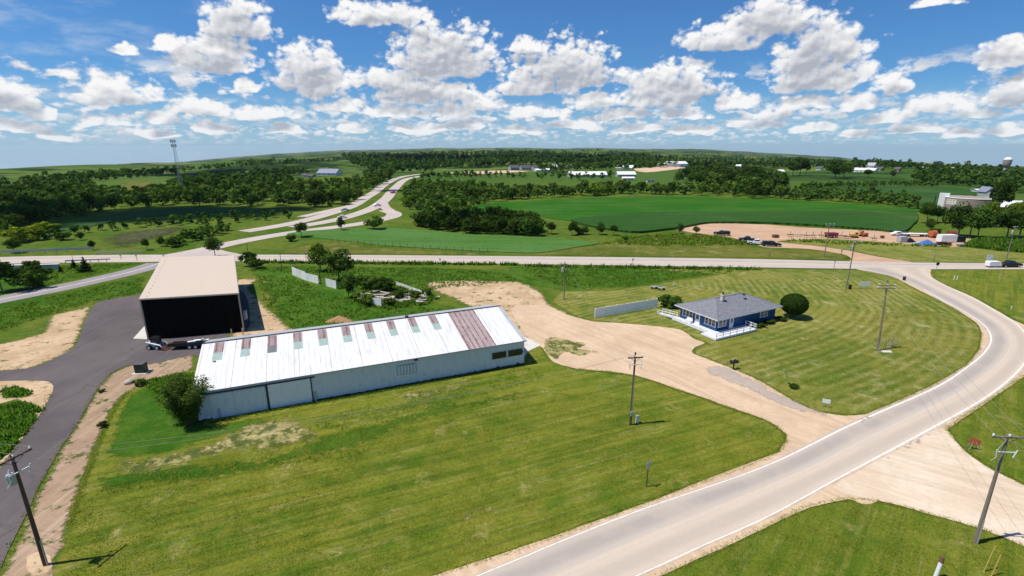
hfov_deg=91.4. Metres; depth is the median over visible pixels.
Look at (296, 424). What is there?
overhead wire
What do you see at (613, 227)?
broadleaf tree
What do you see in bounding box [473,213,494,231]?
broadleaf tree
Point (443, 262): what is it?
verge weeds
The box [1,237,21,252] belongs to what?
broadleaf tree
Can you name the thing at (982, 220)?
broadleaf tree
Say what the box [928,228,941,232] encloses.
shrub
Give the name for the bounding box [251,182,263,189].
broadleaf tree
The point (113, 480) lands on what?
lush lawn
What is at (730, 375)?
asphalt remnant
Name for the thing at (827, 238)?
utility pole
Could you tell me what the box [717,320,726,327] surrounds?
window
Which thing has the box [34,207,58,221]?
broadleaf tree
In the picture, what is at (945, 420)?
road line
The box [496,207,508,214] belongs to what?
broadleaf tree
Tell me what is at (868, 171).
broadleaf tree
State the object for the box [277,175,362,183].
pasture
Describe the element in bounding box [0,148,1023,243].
woods
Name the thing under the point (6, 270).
broadleaf tree
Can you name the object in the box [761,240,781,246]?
pickup truck
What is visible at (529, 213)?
broadleaf tree
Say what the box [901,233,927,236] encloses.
flatbed trailer
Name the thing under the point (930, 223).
broadleaf tree
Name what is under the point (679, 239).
weed patch
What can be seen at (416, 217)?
broadleaf tree
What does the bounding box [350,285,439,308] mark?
weed patch
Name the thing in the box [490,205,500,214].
broadleaf tree
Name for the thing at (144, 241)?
broadleaf tree
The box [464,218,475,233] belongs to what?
broadleaf tree
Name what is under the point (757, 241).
pickup truck
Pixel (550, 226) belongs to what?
broadleaf tree
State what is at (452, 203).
broadleaf tree
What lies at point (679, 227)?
broadleaf tree
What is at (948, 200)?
industrial building
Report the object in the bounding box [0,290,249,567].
asphalt drive
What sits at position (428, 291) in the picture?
shrub
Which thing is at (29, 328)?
meadow
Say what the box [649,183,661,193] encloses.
broadleaf tree
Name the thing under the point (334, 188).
broadleaf tree
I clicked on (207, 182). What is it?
broadleaf tree
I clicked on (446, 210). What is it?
broadleaf tree
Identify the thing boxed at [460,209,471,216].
broadleaf tree
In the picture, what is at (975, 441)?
orange sign
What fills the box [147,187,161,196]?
broadleaf tree
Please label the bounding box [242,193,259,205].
broadleaf tree
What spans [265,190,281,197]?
broadleaf tree
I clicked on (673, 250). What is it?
verge
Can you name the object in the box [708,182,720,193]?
broadleaf tree
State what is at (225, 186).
broadleaf tree
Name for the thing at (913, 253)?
mown field
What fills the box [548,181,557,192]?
broadleaf tree
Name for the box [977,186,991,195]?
house
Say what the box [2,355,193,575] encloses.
soil strip
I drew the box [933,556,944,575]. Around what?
marker post
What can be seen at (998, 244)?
weed patch
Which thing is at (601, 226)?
broadleaf tree
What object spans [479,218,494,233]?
broadleaf tree
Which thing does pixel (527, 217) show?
broadleaf tree
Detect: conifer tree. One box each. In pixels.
[69,259,77,268]
[76,257,92,272]
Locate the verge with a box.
[276,232,848,260]
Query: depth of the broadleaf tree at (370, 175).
452.54 m
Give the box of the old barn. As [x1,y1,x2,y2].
[316,167,342,175]
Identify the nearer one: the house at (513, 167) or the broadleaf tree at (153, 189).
the broadleaf tree at (153, 189)
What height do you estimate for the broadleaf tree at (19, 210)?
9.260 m
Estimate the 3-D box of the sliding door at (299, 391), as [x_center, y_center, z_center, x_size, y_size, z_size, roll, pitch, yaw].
[-28.345,13.474,63.868,5.000,3.300,0.080,-6,17,-22]
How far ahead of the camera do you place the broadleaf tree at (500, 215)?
196.69 m
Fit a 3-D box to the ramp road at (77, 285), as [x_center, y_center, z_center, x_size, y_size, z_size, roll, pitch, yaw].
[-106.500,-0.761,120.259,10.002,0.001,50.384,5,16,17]
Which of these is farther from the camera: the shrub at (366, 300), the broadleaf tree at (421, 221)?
the broadleaf tree at (421, 221)
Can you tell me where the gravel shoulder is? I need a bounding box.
[434,269,1023,575]
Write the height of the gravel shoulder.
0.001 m
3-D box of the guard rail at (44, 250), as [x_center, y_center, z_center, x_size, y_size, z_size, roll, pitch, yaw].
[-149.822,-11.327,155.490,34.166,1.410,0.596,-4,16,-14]
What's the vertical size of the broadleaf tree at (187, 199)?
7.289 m
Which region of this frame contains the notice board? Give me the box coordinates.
[859,282,869,288]
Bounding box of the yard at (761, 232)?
[677,223,972,261]
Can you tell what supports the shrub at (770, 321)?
on the house lawn at (830, 297)
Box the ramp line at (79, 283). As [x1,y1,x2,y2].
[0,263,158,299]
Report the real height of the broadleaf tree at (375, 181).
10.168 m
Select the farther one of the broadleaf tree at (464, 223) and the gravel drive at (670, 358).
the broadleaf tree at (464, 223)
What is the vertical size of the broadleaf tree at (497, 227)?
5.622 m
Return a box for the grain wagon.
[824,232,838,237]
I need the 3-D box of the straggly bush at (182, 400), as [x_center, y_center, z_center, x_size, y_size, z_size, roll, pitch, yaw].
[-38.950,12.989,59.505,6.479,6.704,6.478,0,16,0]
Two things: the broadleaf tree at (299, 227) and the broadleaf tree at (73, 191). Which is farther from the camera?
the broadleaf tree at (73, 191)
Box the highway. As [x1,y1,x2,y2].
[0,255,1023,268]
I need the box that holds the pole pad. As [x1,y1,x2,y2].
[26,552,52,575]
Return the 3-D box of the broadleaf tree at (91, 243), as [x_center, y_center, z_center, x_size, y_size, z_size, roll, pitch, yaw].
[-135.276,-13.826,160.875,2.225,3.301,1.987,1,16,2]
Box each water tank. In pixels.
[928,230,937,237]
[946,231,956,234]
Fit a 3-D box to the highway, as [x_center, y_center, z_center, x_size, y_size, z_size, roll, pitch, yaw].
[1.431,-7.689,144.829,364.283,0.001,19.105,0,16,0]
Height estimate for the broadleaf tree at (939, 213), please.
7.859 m
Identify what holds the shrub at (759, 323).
on the house lawn at (830, 297)
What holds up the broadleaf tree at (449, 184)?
on the ground at (268, 246)
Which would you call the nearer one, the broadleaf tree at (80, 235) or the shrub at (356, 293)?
the shrub at (356, 293)
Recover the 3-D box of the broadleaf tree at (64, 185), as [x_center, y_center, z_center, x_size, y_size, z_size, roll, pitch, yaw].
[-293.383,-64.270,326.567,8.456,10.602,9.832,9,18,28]
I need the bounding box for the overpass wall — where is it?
[14,263,59,269]
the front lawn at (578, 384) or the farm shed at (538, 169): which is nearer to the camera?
the front lawn at (578, 384)
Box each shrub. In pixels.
[0,225,47,240]
[2,270,47,288]
[12,266,26,274]
[20,260,40,268]
[22,264,53,278]
[26,221,56,229]
[45,223,62,230]
[49,232,71,240]
[96,420,106,426]
[132,378,145,386]
[163,236,183,245]
[237,252,257,263]
[247,258,264,267]
[286,234,296,240]
[351,289,363,297]
[355,275,379,288]
[359,293,374,303]
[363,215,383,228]
[373,277,395,290]
[382,298,395,303]
[392,288,407,296]
[408,290,419,297]
[420,288,431,294]
[574,226,588,234]
[657,294,683,308]
[752,321,767,326]
[763,319,775,323]
[775,316,788,320]
[788,383,798,388]
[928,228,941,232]
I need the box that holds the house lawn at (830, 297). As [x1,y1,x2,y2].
[553,269,980,414]
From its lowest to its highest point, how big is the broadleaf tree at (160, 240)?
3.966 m
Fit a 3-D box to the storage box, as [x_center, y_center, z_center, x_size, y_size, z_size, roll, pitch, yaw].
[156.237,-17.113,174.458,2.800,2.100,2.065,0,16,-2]
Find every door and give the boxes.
[209,386,267,418]
[267,378,312,408]
[694,313,699,324]
[729,318,733,327]
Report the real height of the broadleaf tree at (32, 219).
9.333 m
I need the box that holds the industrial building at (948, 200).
[934,193,995,212]
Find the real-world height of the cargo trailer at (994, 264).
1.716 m
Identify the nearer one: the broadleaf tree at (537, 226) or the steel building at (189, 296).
the steel building at (189, 296)
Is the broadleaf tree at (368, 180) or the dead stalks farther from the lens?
the broadleaf tree at (368, 180)
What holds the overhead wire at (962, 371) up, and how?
attached to the utility pole at (1002, 452)
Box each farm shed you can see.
[533,168,554,170]
[567,171,607,176]
[615,165,633,168]
[615,171,635,176]
[621,177,634,179]
[664,161,687,166]
[852,168,877,171]
[1000,200,1022,209]
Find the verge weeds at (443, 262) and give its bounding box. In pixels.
[258,258,760,270]
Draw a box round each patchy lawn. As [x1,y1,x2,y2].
[116,418,316,473]
[339,507,489,553]
[403,381,473,399]
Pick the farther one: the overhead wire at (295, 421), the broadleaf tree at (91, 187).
the broadleaf tree at (91, 187)
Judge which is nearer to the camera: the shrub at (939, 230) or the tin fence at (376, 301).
the tin fence at (376, 301)
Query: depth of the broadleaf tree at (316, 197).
273.61 m
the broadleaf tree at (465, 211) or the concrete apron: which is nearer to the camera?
the concrete apron
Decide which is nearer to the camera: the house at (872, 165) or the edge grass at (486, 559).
the edge grass at (486, 559)
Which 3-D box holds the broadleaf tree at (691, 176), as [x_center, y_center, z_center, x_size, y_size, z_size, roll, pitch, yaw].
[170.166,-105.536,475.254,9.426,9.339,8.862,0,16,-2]
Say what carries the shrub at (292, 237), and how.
on the ground at (268, 246)
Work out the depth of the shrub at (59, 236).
176.73 m
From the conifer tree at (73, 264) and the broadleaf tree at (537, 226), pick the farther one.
the broadleaf tree at (537, 226)
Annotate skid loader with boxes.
[145,336,172,350]
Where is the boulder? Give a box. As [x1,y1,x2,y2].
[124,379,133,384]
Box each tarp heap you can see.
[906,238,915,242]
[918,239,937,244]
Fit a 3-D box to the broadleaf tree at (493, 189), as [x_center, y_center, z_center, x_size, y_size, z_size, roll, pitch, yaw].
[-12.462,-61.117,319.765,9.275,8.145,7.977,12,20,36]
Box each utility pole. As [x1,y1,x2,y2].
[0,446,47,565]
[560,262,564,299]
[628,352,642,424]
[824,223,833,256]
[845,240,861,289]
[877,280,895,350]
[973,433,1023,543]
[1006,226,1017,258]
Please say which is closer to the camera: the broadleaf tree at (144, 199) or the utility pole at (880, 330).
the utility pole at (880, 330)
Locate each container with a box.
[896,236,907,241]
[936,234,957,241]
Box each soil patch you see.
[0,306,89,369]
[0,380,52,466]
[230,279,291,336]
[427,280,580,337]
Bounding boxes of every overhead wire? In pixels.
[0,356,625,462]
[20,355,634,453]
[879,283,992,431]
[888,285,998,422]
[898,288,1023,431]
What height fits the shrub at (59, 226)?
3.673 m
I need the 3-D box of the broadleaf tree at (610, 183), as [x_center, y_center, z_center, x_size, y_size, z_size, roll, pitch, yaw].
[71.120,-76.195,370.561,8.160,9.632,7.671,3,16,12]
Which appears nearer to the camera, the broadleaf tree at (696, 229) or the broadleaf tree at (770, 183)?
the broadleaf tree at (696, 229)
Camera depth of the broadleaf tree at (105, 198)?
260.55 m
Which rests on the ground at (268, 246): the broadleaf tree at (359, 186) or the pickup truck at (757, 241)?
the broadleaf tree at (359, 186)
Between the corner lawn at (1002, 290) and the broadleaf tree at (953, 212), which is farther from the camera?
the broadleaf tree at (953, 212)
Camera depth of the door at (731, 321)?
90.28 m
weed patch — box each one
[0,385,44,459]
[141,371,194,393]
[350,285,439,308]
[603,232,949,246]
[961,236,1023,252]
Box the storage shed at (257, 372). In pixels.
[193,305,526,420]
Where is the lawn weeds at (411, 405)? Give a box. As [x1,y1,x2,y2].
[105,366,548,496]
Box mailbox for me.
[729,359,738,368]
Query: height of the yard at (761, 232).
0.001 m
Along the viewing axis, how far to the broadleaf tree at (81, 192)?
273.67 m
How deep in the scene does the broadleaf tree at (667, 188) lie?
343.55 m
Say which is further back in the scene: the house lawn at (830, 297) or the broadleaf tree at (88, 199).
the broadleaf tree at (88, 199)
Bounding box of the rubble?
[357,289,427,302]
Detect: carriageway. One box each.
[239,174,420,231]
[288,176,418,226]
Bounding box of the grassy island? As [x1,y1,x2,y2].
[544,337,596,358]
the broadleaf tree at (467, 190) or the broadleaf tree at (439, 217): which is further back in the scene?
the broadleaf tree at (467, 190)
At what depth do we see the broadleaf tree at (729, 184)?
357.00 m
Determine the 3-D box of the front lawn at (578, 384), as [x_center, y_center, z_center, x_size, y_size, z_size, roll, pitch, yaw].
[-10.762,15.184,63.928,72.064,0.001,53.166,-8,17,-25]
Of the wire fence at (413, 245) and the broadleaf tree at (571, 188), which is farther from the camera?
the broadleaf tree at (571, 188)
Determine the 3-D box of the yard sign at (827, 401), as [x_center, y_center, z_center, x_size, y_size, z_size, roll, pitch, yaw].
[40.030,14.681,63.710,0.900,1.122,0.110,7,17,24]
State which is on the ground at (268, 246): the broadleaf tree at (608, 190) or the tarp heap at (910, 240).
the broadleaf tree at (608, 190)
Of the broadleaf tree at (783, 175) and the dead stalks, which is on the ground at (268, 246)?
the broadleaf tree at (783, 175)
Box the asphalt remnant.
[707,366,824,414]
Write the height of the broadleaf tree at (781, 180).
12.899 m
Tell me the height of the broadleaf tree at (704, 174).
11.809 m
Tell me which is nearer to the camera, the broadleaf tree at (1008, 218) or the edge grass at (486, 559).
the edge grass at (486, 559)
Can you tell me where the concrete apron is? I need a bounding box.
[133,326,146,338]
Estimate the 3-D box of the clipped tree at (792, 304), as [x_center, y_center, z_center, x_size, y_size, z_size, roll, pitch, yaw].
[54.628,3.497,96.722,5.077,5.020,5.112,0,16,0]
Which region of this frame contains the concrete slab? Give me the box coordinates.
[524,337,540,356]
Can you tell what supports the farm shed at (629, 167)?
on the ground at (268, 246)
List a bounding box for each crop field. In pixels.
[42,208,296,235]
[286,228,599,252]
[461,196,920,220]
[572,210,918,232]
[786,186,976,204]
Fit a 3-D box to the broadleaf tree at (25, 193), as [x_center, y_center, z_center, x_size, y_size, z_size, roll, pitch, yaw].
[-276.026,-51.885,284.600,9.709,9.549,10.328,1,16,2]
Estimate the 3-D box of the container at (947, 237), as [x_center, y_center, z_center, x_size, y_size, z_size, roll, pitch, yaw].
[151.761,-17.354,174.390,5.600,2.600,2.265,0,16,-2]
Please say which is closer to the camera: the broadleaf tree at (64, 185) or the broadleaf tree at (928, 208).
the broadleaf tree at (928, 208)
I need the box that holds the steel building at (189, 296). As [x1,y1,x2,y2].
[139,255,247,339]
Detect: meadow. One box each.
[0,262,818,392]
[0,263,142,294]
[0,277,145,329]
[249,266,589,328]
[505,266,713,288]
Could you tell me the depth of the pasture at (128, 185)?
454.90 m
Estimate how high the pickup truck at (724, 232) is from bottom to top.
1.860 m
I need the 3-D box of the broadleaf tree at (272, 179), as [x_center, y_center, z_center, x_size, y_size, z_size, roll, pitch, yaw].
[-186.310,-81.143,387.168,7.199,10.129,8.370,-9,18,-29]
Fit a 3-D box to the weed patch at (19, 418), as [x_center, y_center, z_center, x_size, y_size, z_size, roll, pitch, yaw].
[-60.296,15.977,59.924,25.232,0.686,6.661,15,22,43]
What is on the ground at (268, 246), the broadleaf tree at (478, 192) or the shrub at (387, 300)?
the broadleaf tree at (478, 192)
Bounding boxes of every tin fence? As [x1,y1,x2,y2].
[292,267,305,279]
[305,273,336,288]
[370,297,381,306]
[396,281,426,294]
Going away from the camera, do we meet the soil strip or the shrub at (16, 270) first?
the soil strip
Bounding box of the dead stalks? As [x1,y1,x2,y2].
[884,335,899,347]
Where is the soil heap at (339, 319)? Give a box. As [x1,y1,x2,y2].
[325,315,352,322]
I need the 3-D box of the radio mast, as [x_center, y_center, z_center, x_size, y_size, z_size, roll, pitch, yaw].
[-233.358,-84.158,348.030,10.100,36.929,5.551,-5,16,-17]
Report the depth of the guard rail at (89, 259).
143.84 m
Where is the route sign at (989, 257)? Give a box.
[986,255,993,259]
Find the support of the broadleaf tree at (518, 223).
on the ground at (268, 246)
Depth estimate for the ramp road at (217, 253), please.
155.60 m
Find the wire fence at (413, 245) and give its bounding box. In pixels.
[332,239,487,251]
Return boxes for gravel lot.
[452,170,524,173]
[634,167,684,171]
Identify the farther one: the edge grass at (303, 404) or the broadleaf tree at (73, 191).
the broadleaf tree at (73, 191)
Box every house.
[508,165,519,169]
[519,165,531,169]
[866,163,877,167]
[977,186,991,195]
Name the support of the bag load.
on the flatbed trailer at (193, 345)
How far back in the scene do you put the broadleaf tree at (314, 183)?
352.15 m
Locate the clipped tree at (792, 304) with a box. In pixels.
[780,293,809,317]
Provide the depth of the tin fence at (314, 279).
121.15 m
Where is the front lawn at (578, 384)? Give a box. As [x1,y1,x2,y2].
[49,346,784,575]
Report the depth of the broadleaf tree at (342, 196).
284.77 m
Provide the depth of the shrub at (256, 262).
135.46 m
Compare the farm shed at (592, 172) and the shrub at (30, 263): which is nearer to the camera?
the shrub at (30, 263)
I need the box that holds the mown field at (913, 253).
[784,239,1023,262]
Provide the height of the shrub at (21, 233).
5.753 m
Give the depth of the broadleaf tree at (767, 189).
329.08 m
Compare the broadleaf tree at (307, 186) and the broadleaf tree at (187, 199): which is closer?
the broadleaf tree at (187, 199)
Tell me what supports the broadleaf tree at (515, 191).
on the ground at (268, 246)
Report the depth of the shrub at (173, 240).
165.70 m
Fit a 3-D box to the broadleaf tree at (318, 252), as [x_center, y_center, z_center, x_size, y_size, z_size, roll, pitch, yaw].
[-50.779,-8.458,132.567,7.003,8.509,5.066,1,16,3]
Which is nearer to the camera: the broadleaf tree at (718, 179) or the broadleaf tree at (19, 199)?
the broadleaf tree at (19, 199)
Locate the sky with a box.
[0,0,1023,168]
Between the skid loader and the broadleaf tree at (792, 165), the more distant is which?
the broadleaf tree at (792, 165)
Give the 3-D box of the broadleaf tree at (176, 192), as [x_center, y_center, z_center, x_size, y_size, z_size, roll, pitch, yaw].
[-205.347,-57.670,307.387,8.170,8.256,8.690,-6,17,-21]
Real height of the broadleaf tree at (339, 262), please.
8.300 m
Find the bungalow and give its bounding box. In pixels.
[657,292,782,340]
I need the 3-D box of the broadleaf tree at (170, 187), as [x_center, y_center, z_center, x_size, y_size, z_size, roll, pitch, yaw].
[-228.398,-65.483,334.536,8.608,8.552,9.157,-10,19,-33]
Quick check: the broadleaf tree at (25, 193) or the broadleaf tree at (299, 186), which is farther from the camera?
the broadleaf tree at (299, 186)
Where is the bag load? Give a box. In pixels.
[187,339,209,342]
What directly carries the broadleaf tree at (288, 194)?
on the ground at (268, 246)
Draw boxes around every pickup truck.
[713,230,730,235]
[738,236,756,240]
[747,239,761,244]
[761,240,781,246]
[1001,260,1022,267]
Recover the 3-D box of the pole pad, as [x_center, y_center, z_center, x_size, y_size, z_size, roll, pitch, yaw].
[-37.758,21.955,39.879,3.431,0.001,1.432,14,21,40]
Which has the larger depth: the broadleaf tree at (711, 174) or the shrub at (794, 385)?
the broadleaf tree at (711, 174)
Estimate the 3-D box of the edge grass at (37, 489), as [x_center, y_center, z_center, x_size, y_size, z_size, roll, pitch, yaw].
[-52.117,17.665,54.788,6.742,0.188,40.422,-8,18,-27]
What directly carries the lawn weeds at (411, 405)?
on the front lawn at (578, 384)
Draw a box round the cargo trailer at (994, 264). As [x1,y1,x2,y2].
[984,261,1001,267]
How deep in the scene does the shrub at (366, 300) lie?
104.28 m
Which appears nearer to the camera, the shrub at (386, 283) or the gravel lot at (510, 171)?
the shrub at (386, 283)
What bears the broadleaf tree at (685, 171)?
on the ground at (268, 246)
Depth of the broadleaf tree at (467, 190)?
305.03 m
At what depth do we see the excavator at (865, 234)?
184.62 m
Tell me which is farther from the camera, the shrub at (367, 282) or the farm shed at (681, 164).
the farm shed at (681, 164)
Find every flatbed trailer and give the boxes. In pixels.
[161,340,205,349]
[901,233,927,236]
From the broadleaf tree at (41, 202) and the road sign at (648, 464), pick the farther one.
the broadleaf tree at (41, 202)
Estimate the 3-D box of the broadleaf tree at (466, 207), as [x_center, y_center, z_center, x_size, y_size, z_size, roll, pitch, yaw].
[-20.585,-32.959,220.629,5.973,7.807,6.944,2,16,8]
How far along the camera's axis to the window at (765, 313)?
94.13 m
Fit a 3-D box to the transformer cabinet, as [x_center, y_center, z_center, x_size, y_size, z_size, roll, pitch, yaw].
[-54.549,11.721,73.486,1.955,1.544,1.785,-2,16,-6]
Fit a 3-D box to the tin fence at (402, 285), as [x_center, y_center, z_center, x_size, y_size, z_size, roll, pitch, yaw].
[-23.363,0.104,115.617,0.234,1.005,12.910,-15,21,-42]
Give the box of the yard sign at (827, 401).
[822,398,830,407]
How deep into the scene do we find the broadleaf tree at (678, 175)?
461.47 m
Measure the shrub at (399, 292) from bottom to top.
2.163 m
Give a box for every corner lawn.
[668,501,1023,575]
[931,270,1023,322]
[949,379,1023,483]
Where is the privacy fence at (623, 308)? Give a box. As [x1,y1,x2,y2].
[594,298,657,317]
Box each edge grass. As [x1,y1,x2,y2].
[0,373,111,569]
[63,332,1023,575]
[210,363,523,422]
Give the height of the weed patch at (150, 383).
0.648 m
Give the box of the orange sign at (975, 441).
[967,437,981,449]
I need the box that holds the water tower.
[1002,157,1012,169]
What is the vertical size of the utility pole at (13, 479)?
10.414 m
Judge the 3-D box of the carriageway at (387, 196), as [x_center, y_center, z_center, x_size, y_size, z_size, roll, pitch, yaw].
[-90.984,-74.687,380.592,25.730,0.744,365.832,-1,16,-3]
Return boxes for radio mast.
[170,139,183,185]
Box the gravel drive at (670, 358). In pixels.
[511,304,864,450]
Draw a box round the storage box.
[957,235,966,241]
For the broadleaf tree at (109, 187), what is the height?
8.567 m
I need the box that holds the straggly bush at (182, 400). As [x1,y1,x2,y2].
[149,367,213,424]
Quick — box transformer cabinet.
[131,361,151,374]
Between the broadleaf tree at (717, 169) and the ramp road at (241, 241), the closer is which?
the ramp road at (241, 241)
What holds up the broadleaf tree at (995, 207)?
on the ground at (268, 246)
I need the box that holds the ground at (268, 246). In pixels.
[0,148,1023,575]
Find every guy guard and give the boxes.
[983,546,995,571]
[990,555,1001,575]
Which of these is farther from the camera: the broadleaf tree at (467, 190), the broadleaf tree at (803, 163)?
the broadleaf tree at (803, 163)
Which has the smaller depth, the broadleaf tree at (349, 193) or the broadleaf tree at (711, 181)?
the broadleaf tree at (349, 193)
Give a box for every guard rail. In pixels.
[0,247,93,253]
[65,258,109,262]
[95,251,140,254]
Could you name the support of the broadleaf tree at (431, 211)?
on the ground at (268, 246)
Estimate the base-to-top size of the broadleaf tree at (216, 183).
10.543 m
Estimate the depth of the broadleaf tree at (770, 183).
345.29 m
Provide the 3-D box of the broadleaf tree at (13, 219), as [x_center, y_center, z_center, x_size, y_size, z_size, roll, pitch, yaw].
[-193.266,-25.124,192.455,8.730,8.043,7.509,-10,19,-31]
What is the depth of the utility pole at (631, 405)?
58.21 m
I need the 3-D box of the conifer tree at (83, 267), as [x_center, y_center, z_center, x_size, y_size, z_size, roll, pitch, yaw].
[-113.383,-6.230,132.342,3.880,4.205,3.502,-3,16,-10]
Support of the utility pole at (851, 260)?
on the house lawn at (830, 297)
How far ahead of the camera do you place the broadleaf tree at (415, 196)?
277.54 m
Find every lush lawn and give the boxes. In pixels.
[97,393,523,491]
[105,387,268,457]
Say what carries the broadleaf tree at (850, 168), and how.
on the ground at (268, 246)
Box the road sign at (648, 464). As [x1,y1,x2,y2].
[646,461,650,486]
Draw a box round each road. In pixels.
[0,263,157,302]
[149,210,401,259]
[155,250,244,260]
[297,204,356,216]
[379,203,399,214]
[474,267,1023,575]
[834,427,1023,545]
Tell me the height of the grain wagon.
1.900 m
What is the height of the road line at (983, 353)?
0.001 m
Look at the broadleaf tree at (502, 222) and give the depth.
188.95 m
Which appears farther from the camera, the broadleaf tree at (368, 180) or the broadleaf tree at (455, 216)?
the broadleaf tree at (368, 180)
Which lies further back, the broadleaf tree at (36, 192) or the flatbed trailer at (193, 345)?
the broadleaf tree at (36, 192)
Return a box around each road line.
[477,290,991,575]
[636,289,1023,575]
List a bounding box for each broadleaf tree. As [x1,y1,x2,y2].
[0,189,10,194]
[0,191,16,205]
[0,205,6,211]
[0,212,25,228]
[0,260,14,290]
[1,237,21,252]
[5,196,31,206]
[8,204,35,225]
[14,195,38,203]
[16,190,37,196]
[19,205,45,223]
[29,190,45,196]
[33,199,51,208]
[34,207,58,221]
[38,196,56,205]
[54,181,71,191]
[55,193,75,210]
[59,200,79,215]
[69,201,89,215]
[70,189,79,198]
[74,189,93,199]
[74,231,84,239]
[79,194,97,210]
[82,184,96,190]
[87,241,96,249]
[95,195,109,209]
[101,186,118,192]
[106,193,120,208]
[123,189,137,198]
[135,187,150,192]
[135,192,154,206]
[140,238,148,249]
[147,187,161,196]
[150,188,169,204]
[153,183,165,188]
[155,235,164,243]
[164,185,177,192]
[171,182,186,190]
[171,189,183,199]
[180,190,192,201]
[190,189,205,205]
[191,177,205,185]
[200,184,215,197]
[201,180,214,184]
[203,237,223,255]
[207,176,219,185]
[210,191,223,204]
[218,183,230,192]
[231,190,239,197]
[238,187,251,198]
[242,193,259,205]
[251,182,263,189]
[255,187,271,200]
[260,174,270,183]
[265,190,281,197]
[266,176,276,187]
[270,184,282,192]
[281,189,296,203]
[291,189,303,201]
[292,181,304,191]
[293,222,307,236]
[304,184,312,190]
[305,242,330,271]
[306,190,324,206]
[307,179,318,189]
[315,184,329,192]
[319,248,354,281]
[325,190,337,203]
[326,186,341,198]
[331,182,345,189]
[334,191,349,204]
[336,215,345,227]
[337,270,357,297]
[340,187,352,201]
[343,177,351,184]
[343,185,354,190]
[350,183,365,193]
[351,188,362,199]
[362,178,372,189]
[365,172,376,178]
[369,176,379,187]
[376,170,388,183]
[386,167,395,174]
[398,195,413,206]
[409,211,426,226]
[410,194,422,204]
[418,212,428,226]
[422,210,435,215]
[423,214,435,228]
[427,210,445,229]
[434,193,443,202]
[438,216,456,230]
[439,205,451,215]
[444,182,452,188]
[448,197,461,208]
[450,211,461,229]
[455,218,464,229]
[456,181,465,186]
[459,204,471,210]
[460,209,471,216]
[460,219,472,232]
[462,184,475,200]
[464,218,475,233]
[465,211,478,222]
[466,178,475,184]
[471,221,483,232]
[472,186,483,197]
[472,207,484,211]
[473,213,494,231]
[475,180,486,185]
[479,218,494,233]
[482,206,493,212]
[482,213,497,229]
[485,186,498,195]
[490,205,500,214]
[493,220,501,233]
[494,183,503,188]
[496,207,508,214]
[496,213,505,219]
[496,216,508,233]
[499,188,513,199]
[504,220,516,232]
[505,209,520,219]
[509,184,518,197]
[512,218,522,234]
[517,187,526,197]
[517,218,533,234]
[524,211,539,217]
[524,216,546,232]
[526,183,536,194]
[527,217,544,235]
[531,187,543,197]
[545,222,555,233]
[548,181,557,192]
[556,185,569,196]
[563,186,576,193]
[568,221,577,234]
[581,179,591,192]
[585,184,602,195]
[595,183,606,194]
[596,221,604,231]
[605,180,612,186]
[605,183,613,194]
[610,225,618,231]
[615,181,629,192]
[635,181,646,191]
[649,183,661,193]
[661,185,671,193]
[668,181,676,192]
[673,171,684,182]
[675,223,684,231]
[678,167,690,179]
[687,173,694,181]
[692,226,700,231]
[694,173,705,183]
[695,182,707,195]
[697,165,706,170]
[700,170,709,178]
[705,171,720,181]
[705,178,716,187]
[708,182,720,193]
[712,166,723,173]
[712,174,725,185]
[723,168,732,174]
[723,172,738,183]
[725,180,736,192]
[730,170,742,176]
[733,183,745,195]
[735,175,746,184]
[738,178,753,193]
[743,171,753,176]
[746,178,763,197]
[749,167,762,175]
[751,177,771,187]
[755,171,771,177]
[756,184,772,196]
[762,175,774,184]
[764,180,774,192]
[771,176,787,188]
[772,185,789,197]
[776,171,788,184]
[785,160,800,175]
[795,157,809,175]
[825,157,849,178]
[841,161,854,177]
[864,169,873,174]
[919,201,939,221]
[925,218,936,229]
[929,205,946,222]
[942,201,977,235]
[955,204,996,237]
[973,210,997,236]
[982,201,1001,213]
[989,177,1017,205]
[993,207,1021,236]
[1005,201,1023,211]
[1016,210,1023,237]
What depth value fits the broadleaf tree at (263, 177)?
411.59 m
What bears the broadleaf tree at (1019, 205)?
on the ground at (268, 246)
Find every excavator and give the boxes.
[849,231,864,237]
[858,230,868,236]
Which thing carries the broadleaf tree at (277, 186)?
on the ground at (268, 246)
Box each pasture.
[117,181,154,189]
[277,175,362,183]
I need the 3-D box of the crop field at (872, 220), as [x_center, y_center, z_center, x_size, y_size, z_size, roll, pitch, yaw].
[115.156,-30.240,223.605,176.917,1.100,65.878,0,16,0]
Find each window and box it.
[397,363,416,375]
[492,350,506,359]
[508,348,521,356]
[682,309,692,317]
[704,317,715,327]
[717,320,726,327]
[759,311,767,317]
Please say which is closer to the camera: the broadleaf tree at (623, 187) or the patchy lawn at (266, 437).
the patchy lawn at (266, 437)

